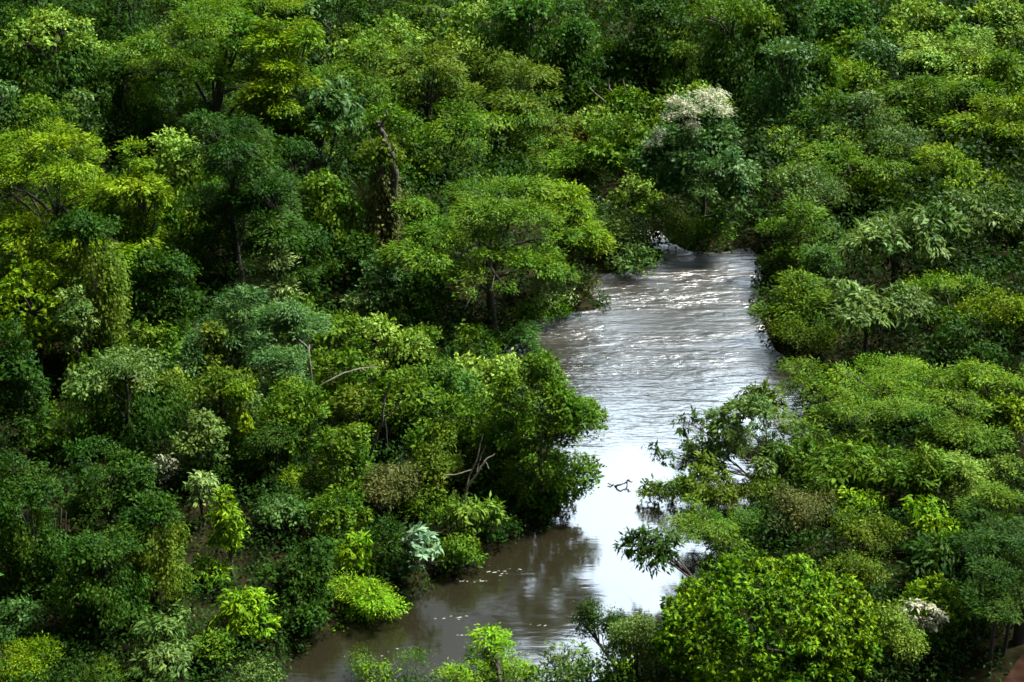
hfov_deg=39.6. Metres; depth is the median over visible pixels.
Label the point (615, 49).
vine draped tree
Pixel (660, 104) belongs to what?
bushy tree
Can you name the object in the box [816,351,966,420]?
feathery tree
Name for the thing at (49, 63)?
vine draped tree
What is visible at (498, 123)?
feathery tree
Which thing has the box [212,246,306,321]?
feathery tree
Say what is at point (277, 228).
feathery tree
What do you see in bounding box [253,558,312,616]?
bushy tree
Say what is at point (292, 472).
feathery tree
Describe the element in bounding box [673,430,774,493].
bushy tree
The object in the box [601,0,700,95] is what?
bushy tree
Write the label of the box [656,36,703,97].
vine draped tree
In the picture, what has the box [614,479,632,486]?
snag
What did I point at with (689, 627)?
broadleaf tree
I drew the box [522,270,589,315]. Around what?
scrub bush
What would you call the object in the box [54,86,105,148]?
bushy tree
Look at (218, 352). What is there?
vine draped tree
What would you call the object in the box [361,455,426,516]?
scrub bush
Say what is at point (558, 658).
leafy shrub
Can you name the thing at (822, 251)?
feathery tree
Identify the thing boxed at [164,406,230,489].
bushy tree
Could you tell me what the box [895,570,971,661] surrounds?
broadleaf tree
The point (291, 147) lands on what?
vine draped tree
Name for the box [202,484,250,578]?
long leaf tree
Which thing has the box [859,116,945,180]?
scrub bush
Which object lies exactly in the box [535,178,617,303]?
spreading acacia
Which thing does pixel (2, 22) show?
bushy tree
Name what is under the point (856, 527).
scrub bush
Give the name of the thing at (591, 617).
scrub bush
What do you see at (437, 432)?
bushy tree
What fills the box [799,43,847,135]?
bushy tree
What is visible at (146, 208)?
feathery tree
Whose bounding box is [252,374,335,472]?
bushy tree
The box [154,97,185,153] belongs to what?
bushy tree
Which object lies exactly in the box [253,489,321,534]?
bushy tree
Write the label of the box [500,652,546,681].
feathery tree
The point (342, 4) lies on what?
bushy tree
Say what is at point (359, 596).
feathery tree
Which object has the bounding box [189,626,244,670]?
leafy shrub
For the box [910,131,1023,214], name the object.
feathery tree
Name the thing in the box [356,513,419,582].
bushy tree
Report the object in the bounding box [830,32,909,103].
bushy tree
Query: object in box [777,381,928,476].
feathery tree
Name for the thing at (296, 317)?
feathery tree
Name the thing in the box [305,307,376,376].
bushy tree
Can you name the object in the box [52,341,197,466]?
tree
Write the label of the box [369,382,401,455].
bare sapling
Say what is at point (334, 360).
bushy tree
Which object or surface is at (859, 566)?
bushy tree
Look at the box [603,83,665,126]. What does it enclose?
bushy tree
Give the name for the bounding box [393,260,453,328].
leafy shrub
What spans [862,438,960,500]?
long leaf tree
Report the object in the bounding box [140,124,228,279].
vine draped tree
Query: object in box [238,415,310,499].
feathery tree
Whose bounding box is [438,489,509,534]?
leafy shrub
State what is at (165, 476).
cream leaf tree
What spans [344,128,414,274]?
vine draped tree
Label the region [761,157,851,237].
scrub bush
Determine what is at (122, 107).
vine draped tree
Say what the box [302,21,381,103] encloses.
bushy tree
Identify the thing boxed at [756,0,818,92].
vine draped tree
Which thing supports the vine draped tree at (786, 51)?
on the ground
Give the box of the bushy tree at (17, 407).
[0,315,58,472]
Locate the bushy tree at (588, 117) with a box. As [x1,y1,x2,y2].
[562,96,629,144]
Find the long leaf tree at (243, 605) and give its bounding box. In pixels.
[209,584,281,641]
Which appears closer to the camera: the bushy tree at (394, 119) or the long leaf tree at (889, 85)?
the bushy tree at (394, 119)
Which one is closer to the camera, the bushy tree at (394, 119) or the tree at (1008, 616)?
the tree at (1008, 616)
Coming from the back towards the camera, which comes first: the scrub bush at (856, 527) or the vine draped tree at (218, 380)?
the vine draped tree at (218, 380)
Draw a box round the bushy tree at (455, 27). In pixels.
[425,0,501,84]
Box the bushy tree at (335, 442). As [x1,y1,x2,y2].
[300,417,388,505]
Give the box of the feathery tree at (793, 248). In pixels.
[751,194,840,281]
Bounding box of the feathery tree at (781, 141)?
[765,121,866,168]
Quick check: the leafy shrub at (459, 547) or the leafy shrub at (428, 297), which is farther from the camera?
the leafy shrub at (428, 297)
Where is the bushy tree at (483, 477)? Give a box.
[463,450,520,510]
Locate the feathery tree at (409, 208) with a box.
[390,192,457,291]
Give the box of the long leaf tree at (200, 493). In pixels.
[184,469,220,526]
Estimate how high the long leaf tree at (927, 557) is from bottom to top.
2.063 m
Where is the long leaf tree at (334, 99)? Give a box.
[278,74,369,176]
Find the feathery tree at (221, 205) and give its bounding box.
[175,108,306,294]
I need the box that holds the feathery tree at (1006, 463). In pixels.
[975,448,1023,484]
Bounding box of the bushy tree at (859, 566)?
[820,547,892,589]
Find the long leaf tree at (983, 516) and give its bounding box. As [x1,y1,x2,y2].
[953,506,1023,557]
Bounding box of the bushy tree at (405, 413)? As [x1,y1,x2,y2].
[365,362,449,452]
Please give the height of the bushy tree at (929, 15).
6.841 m
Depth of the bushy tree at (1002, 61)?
93.19 m
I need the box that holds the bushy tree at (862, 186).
[839,165,919,212]
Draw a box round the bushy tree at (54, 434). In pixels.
[19,396,71,467]
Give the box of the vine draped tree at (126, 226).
[94,202,170,315]
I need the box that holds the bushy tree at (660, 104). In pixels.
[650,79,737,147]
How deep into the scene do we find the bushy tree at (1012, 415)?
55.21 m
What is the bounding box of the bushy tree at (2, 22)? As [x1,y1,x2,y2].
[0,7,24,75]
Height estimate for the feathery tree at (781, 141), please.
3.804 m
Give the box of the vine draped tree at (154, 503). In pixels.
[111,485,197,617]
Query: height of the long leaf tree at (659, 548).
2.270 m
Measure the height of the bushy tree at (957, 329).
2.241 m
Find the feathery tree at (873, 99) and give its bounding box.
[844,88,905,161]
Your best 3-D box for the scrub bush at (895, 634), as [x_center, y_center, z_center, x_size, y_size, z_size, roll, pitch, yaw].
[10.825,8.682,40.911,2.453,2.651,1.791,13,25,31]
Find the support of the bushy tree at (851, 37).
on the ground
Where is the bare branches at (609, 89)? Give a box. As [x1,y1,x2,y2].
[584,78,625,111]
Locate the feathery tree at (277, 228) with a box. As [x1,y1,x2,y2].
[229,169,324,306]
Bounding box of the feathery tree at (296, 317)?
[247,296,334,391]
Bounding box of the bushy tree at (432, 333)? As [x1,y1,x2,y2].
[397,320,454,385]
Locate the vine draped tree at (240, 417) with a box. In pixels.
[221,374,257,480]
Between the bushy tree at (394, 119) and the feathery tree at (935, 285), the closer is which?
the feathery tree at (935, 285)
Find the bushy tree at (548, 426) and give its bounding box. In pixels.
[469,348,609,521]
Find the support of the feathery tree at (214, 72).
on the ground
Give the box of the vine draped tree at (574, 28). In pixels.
[540,10,612,117]
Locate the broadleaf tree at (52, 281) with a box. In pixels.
[0,256,90,370]
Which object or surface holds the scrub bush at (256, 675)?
on the ground
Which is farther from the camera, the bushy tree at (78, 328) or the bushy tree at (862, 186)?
the bushy tree at (862, 186)
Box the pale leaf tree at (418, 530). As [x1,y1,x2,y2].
[390,520,443,581]
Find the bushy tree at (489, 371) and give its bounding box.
[449,347,529,412]
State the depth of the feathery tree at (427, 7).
118.80 m
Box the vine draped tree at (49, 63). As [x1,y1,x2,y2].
[0,3,128,134]
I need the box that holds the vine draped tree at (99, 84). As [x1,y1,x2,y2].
[80,37,147,131]
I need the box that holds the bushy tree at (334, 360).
[301,342,380,414]
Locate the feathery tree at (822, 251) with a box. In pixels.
[789,240,846,291]
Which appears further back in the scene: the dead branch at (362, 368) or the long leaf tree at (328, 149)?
the long leaf tree at (328, 149)
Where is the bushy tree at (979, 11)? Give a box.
[962,0,1023,56]
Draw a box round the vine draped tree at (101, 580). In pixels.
[41,519,159,645]
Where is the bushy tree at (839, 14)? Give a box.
[790,0,890,90]
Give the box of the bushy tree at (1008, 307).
[953,283,1023,355]
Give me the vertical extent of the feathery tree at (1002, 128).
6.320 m
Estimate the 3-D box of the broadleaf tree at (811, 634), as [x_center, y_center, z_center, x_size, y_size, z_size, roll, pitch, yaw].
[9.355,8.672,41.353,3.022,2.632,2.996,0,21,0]
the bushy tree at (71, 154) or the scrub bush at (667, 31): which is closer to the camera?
the bushy tree at (71, 154)
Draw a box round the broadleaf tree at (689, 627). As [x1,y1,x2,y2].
[648,548,883,681]
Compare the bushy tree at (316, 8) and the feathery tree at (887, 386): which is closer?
the feathery tree at (887, 386)
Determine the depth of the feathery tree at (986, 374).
57.38 m
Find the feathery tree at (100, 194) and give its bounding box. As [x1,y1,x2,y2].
[0,114,168,297]
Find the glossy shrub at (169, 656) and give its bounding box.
[118,609,197,681]
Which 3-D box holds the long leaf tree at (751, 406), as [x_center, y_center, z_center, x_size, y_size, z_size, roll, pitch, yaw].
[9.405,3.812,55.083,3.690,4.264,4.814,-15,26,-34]
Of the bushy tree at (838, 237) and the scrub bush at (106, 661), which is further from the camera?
the bushy tree at (838, 237)
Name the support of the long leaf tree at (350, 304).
on the ground
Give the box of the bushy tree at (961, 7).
[931,0,1012,37]
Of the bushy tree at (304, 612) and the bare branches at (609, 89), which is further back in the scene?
the bare branches at (609, 89)
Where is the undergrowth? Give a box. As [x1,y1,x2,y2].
[0,0,1023,681]
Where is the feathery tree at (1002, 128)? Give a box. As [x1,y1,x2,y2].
[935,88,1023,183]
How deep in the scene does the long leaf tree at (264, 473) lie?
50.87 m
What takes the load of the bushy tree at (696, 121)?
on the ground
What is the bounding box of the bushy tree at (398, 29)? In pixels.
[359,9,428,103]
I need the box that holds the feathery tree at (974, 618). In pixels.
[949,576,1015,633]
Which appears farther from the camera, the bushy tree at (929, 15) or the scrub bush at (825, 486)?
the bushy tree at (929, 15)
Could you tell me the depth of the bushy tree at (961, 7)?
113.91 m
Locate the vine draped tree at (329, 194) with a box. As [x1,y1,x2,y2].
[295,167,366,283]
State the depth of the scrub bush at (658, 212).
83.97 m
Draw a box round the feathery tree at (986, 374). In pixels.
[929,353,1023,422]
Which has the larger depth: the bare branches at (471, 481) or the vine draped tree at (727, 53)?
the vine draped tree at (727, 53)
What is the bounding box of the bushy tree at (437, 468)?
[398,440,467,516]
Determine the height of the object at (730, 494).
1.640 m
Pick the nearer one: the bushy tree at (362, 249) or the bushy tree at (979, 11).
the bushy tree at (362, 249)
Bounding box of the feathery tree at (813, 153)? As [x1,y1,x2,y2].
[777,135,920,215]
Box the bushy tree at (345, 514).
[302,483,375,544]
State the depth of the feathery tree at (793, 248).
76.83 m
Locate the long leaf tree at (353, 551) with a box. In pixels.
[328,528,383,578]
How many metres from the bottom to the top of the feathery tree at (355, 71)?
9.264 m
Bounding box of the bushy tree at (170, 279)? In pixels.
[123,244,208,362]
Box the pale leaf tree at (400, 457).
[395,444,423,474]
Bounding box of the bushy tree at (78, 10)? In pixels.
[0,0,122,89]
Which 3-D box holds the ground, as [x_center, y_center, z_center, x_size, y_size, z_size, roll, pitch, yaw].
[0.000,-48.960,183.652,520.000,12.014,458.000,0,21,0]
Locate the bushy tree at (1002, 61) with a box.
[953,45,1023,133]
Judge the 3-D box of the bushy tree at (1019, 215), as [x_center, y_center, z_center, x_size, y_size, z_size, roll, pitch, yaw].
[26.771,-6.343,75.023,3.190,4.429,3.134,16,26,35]
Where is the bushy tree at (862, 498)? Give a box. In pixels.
[830,485,891,523]
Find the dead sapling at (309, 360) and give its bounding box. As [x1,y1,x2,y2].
[299,339,313,384]
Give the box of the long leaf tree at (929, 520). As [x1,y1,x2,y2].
[886,494,967,553]
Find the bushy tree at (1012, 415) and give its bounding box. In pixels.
[973,390,1023,439]
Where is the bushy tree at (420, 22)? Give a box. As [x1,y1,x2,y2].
[388,0,441,47]
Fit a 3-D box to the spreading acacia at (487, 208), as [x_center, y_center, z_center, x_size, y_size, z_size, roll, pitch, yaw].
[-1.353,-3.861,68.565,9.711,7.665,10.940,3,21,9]
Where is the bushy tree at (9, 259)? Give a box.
[0,240,46,310]
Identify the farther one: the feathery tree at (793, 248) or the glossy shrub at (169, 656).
the feathery tree at (793, 248)
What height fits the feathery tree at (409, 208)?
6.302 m
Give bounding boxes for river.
[276,193,816,681]
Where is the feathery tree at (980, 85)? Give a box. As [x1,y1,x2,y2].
[904,63,1007,156]
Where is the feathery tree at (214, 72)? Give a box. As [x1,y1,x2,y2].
[102,0,330,181]
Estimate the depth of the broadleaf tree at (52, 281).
55.42 m
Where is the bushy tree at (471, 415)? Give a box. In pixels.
[448,383,535,477]
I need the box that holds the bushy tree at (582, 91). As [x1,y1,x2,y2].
[567,72,612,118]
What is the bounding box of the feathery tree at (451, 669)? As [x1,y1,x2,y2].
[428,657,496,681]
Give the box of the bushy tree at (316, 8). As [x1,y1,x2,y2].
[257,0,339,75]
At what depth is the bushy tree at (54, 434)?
51.35 m
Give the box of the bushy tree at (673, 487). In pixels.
[635,472,768,516]
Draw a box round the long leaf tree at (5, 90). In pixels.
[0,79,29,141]
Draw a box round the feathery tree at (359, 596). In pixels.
[317,568,412,631]
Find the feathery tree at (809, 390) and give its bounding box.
[771,355,830,414]
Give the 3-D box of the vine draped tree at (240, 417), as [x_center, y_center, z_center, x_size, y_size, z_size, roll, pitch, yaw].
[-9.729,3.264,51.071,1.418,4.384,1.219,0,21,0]
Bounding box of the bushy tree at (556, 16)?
[529,0,600,77]
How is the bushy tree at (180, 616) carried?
on the ground
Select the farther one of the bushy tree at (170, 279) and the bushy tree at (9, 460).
the bushy tree at (170, 279)
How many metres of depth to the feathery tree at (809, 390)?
61.66 m
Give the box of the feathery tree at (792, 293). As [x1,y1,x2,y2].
[745,266,833,337]
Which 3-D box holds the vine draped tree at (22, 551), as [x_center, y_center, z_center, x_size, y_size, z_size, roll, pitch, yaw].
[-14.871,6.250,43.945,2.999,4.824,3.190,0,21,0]
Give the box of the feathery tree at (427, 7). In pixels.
[406,5,453,40]
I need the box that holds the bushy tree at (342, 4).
[290,0,405,70]
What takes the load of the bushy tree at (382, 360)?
on the ground
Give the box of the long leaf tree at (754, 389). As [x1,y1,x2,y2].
[733,376,789,439]
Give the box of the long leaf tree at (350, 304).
[338,294,378,327]
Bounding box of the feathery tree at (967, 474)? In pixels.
[924,446,994,511]
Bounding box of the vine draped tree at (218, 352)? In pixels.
[196,318,229,373]
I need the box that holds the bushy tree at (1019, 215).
[989,181,1023,257]
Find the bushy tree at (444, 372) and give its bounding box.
[420,357,487,422]
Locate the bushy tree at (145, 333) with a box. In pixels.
[126,317,184,380]
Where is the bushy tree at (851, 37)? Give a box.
[799,24,869,86]
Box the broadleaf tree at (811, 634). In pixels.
[782,598,888,677]
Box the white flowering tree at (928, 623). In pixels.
[895,598,949,671]
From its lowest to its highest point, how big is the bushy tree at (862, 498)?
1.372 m
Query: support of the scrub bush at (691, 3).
on the ground
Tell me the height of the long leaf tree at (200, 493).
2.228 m
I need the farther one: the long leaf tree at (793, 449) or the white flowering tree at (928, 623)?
the long leaf tree at (793, 449)
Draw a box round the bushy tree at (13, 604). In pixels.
[0,594,49,648]
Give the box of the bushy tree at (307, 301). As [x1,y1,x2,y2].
[270,291,334,355]
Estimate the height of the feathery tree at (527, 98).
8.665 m
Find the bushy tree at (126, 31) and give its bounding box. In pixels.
[86,0,188,119]
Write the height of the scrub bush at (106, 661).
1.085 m
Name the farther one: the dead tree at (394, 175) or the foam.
the dead tree at (394, 175)
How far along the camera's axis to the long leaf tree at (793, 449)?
54.02 m
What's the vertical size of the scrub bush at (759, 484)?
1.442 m
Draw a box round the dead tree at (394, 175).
[375,110,398,224]
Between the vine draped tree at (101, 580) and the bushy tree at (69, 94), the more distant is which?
the bushy tree at (69, 94)
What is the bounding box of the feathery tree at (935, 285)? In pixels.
[899,266,989,324]
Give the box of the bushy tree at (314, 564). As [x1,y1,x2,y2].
[269,536,345,604]
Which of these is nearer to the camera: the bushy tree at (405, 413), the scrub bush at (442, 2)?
the bushy tree at (405, 413)
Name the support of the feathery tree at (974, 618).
on the ground
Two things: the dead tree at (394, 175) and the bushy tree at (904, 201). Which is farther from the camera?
the bushy tree at (904, 201)
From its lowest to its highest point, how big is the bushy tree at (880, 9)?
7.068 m
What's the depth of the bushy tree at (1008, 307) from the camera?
63.74 m
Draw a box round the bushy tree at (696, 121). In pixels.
[624,85,764,245]
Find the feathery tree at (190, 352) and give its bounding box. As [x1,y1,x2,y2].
[164,334,210,392]
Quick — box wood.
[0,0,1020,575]
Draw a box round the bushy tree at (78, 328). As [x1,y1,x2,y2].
[48,272,102,390]
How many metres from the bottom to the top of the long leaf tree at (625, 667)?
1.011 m
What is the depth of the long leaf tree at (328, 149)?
90.66 m
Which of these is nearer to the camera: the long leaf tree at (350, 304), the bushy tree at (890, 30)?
the long leaf tree at (350, 304)
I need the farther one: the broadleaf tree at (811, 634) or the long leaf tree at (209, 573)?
the long leaf tree at (209, 573)
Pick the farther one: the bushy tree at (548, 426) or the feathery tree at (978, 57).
the feathery tree at (978, 57)
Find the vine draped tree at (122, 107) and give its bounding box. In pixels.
[93,47,170,175]
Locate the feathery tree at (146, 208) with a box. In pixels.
[114,135,174,302]
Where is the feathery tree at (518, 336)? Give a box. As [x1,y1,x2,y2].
[494,319,544,356]
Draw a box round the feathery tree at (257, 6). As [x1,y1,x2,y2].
[164,0,316,85]
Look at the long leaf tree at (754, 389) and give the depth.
59.58 m
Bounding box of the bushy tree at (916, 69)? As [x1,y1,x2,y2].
[894,42,978,113]
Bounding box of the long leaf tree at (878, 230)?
[831,195,969,302]
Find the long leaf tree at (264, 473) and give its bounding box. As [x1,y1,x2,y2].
[248,449,275,487]
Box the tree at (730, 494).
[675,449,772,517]
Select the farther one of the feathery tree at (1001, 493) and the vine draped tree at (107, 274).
the vine draped tree at (107, 274)
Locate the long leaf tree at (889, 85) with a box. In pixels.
[883,70,907,101]
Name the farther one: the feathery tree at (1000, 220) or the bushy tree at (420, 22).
the bushy tree at (420, 22)
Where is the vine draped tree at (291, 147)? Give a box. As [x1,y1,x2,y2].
[268,132,323,253]
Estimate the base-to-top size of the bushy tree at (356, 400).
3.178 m
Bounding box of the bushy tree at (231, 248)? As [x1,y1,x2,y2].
[211,219,264,283]
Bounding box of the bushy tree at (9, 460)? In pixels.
[0,447,55,526]
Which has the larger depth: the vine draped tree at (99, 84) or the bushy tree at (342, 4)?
the bushy tree at (342, 4)
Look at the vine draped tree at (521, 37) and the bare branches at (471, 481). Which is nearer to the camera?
the bare branches at (471, 481)
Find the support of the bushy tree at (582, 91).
on the ground
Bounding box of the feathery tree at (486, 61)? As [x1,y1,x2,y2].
[459,45,524,139]
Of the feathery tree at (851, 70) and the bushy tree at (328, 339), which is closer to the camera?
the bushy tree at (328, 339)
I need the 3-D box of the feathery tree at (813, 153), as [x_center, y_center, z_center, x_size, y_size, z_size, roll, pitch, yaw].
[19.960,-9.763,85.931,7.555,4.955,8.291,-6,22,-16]
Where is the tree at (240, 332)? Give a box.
[183,282,292,383]
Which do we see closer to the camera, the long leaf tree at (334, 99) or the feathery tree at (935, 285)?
the feathery tree at (935, 285)
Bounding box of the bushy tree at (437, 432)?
[400,391,485,479]
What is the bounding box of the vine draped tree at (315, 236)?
[254,216,345,307]
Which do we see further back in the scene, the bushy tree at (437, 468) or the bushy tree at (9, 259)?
the bushy tree at (9, 259)
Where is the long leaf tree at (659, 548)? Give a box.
[612,522,711,591]
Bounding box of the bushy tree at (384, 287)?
[347,248,420,336]
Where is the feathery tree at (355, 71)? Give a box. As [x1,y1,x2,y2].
[299,27,405,170]
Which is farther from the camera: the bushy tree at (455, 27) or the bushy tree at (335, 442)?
the bushy tree at (455, 27)
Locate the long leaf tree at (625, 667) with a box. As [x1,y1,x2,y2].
[601,655,646,681]
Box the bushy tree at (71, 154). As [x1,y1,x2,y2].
[46,127,86,163]
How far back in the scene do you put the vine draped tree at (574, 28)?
105.71 m
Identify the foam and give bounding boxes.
[344,567,545,656]
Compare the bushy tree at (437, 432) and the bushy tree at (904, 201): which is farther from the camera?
the bushy tree at (904, 201)
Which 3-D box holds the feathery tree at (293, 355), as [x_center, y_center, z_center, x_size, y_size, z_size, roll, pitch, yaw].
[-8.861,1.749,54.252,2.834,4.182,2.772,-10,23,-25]
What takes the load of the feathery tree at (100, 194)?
on the ground
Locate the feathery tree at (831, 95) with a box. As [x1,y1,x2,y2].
[784,82,856,144]
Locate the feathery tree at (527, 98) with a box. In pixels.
[480,55,577,166]
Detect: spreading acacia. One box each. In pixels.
[375,171,587,331]
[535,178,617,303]
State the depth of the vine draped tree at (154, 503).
43.25 m
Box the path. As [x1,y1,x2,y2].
[1002,653,1023,681]
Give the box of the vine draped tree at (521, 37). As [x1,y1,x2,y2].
[460,0,606,115]
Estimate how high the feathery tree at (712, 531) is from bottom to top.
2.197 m
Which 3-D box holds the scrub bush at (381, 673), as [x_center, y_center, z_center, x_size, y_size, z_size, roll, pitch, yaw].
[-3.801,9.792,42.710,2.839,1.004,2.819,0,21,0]
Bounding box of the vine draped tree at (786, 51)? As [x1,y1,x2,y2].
[740,33,842,158]
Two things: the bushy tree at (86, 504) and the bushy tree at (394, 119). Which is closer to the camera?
the bushy tree at (86, 504)
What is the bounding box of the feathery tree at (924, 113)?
[892,104,971,167]
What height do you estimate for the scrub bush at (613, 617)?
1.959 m
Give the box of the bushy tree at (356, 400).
[320,382,404,453]
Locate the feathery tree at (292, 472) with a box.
[274,461,321,501]
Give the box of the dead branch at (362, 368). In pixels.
[318,367,377,387]
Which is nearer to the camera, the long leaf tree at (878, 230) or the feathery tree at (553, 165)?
the long leaf tree at (878, 230)
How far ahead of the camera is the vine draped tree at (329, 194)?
70.25 m
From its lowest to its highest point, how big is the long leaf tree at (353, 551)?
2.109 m
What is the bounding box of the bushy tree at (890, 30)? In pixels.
[874,16,913,50]
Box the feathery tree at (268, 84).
[231,0,344,173]
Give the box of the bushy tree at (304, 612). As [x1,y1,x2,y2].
[276,582,341,636]
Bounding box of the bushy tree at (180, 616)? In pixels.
[154,592,194,635]
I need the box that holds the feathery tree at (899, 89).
[867,70,950,156]
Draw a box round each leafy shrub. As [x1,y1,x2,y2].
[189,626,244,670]
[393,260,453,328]
[430,526,489,574]
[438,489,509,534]
[442,318,511,366]
[537,633,604,681]
[599,167,665,223]
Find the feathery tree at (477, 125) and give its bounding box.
[409,95,493,202]
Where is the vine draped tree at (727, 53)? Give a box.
[638,0,803,124]
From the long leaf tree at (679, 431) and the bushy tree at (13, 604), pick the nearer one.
the bushy tree at (13, 604)
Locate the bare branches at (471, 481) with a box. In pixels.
[444,433,494,503]
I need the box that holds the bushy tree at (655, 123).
[643,109,681,150]
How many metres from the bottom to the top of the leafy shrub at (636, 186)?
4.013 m
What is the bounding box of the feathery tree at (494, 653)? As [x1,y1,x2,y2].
[459,622,517,681]
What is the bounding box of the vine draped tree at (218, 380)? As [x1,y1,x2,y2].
[182,361,269,468]
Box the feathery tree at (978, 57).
[889,21,1023,113]
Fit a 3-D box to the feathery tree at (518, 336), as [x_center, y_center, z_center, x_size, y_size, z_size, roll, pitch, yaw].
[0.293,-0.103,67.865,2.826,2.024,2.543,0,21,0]
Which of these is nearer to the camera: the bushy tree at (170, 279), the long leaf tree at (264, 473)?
the long leaf tree at (264, 473)
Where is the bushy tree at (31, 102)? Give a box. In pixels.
[0,89,81,158]
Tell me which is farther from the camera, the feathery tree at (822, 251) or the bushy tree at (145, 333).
the feathery tree at (822, 251)
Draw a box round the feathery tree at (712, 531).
[660,493,763,566]
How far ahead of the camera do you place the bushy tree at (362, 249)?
68.82 m
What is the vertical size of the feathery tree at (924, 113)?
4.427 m
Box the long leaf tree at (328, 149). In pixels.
[315,136,339,161]
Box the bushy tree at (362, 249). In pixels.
[329,229,381,293]
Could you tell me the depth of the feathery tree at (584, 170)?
90.85 m
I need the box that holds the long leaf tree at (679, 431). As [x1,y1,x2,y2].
[669,405,764,468]
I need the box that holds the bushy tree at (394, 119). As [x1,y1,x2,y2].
[347,99,457,199]
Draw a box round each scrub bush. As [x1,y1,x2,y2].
[0,630,68,681]
[51,650,139,681]
[231,646,287,681]
[341,642,432,681]
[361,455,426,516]
[392,482,457,526]
[430,0,496,24]
[466,510,526,549]
[505,290,577,329]
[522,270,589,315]
[547,111,609,162]
[565,593,616,668]
[568,266,611,309]
[588,206,656,261]
[596,602,634,667]
[600,608,676,680]
[603,239,661,281]
[634,21,691,85]
[641,196,691,242]
[660,212,739,256]
[667,0,717,28]
[733,464,788,508]
[760,313,843,357]
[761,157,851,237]
[768,482,839,536]
[799,471,843,505]
[824,505,907,558]
[855,598,929,679]
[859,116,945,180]
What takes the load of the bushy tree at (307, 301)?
on the ground
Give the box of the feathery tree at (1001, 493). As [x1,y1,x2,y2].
[952,479,1023,523]
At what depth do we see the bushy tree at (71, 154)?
80.71 m
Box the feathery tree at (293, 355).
[247,333,316,417]
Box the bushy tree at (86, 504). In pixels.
[57,434,162,559]
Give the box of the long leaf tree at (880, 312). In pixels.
[814,270,935,355]
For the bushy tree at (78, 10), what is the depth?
90.35 m
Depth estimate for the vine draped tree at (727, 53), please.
103.17 m
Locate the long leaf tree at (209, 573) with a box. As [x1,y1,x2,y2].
[190,553,233,589]
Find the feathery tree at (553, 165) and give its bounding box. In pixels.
[506,144,567,190]
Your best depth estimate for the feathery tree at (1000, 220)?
74.04 m
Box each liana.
[59,507,61,536]
[65,511,66,560]
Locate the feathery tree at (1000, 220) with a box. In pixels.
[927,187,1023,265]
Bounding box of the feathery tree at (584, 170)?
[546,140,609,198]
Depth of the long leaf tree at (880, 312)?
64.19 m
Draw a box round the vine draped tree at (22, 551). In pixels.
[0,467,69,610]
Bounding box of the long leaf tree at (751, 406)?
[702,393,803,491]
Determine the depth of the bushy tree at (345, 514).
48.60 m
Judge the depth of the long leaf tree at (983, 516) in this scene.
45.16 m
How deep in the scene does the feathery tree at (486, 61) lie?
102.43 m
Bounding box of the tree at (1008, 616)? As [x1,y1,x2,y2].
[962,552,1023,675]
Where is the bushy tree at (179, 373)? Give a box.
[133,364,205,431]
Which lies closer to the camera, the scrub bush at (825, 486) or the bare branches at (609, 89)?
the scrub bush at (825, 486)
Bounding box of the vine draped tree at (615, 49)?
[593,34,650,113]
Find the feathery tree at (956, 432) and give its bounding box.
[908,380,1018,464]
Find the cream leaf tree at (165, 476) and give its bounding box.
[152,454,181,484]
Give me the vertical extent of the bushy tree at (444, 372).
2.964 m
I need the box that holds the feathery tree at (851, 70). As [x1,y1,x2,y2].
[831,56,890,118]
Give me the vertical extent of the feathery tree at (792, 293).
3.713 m
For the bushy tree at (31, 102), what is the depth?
79.79 m
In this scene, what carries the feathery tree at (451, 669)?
on the ground
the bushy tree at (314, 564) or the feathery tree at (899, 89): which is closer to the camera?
the bushy tree at (314, 564)
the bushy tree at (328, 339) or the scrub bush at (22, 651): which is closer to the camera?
the scrub bush at (22, 651)
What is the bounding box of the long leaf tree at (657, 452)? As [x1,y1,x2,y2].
[641,439,762,478]
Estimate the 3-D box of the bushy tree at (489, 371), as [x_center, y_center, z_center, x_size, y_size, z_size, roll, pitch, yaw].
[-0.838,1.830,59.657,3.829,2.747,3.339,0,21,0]
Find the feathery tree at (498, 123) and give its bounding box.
[454,102,576,195]
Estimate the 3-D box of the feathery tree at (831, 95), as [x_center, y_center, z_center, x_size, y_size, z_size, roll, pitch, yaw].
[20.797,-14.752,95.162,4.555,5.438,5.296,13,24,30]
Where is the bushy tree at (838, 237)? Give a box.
[800,217,850,275]
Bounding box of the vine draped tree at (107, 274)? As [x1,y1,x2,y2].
[42,207,136,368]
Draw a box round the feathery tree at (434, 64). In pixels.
[362,38,490,146]
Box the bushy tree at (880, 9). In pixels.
[846,0,905,66]
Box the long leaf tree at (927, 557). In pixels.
[891,529,974,582]
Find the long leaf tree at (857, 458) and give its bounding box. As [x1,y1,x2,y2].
[801,435,912,492]
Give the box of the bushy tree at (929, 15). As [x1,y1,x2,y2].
[882,0,962,52]
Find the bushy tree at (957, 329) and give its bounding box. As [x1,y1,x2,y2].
[928,314,1018,366]
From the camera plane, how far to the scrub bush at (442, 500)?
50.83 m
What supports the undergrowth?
on the ground
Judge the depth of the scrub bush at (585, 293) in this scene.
72.75 m
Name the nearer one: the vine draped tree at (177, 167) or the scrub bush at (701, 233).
the vine draped tree at (177, 167)
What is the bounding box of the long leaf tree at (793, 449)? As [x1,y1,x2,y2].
[760,434,829,483]
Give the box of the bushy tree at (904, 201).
[887,186,957,221]
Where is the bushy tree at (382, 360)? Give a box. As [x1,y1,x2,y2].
[353,310,433,393]
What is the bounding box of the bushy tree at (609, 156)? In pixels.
[565,106,650,200]
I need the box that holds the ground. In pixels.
[0,0,1023,681]
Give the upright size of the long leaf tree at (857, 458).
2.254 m

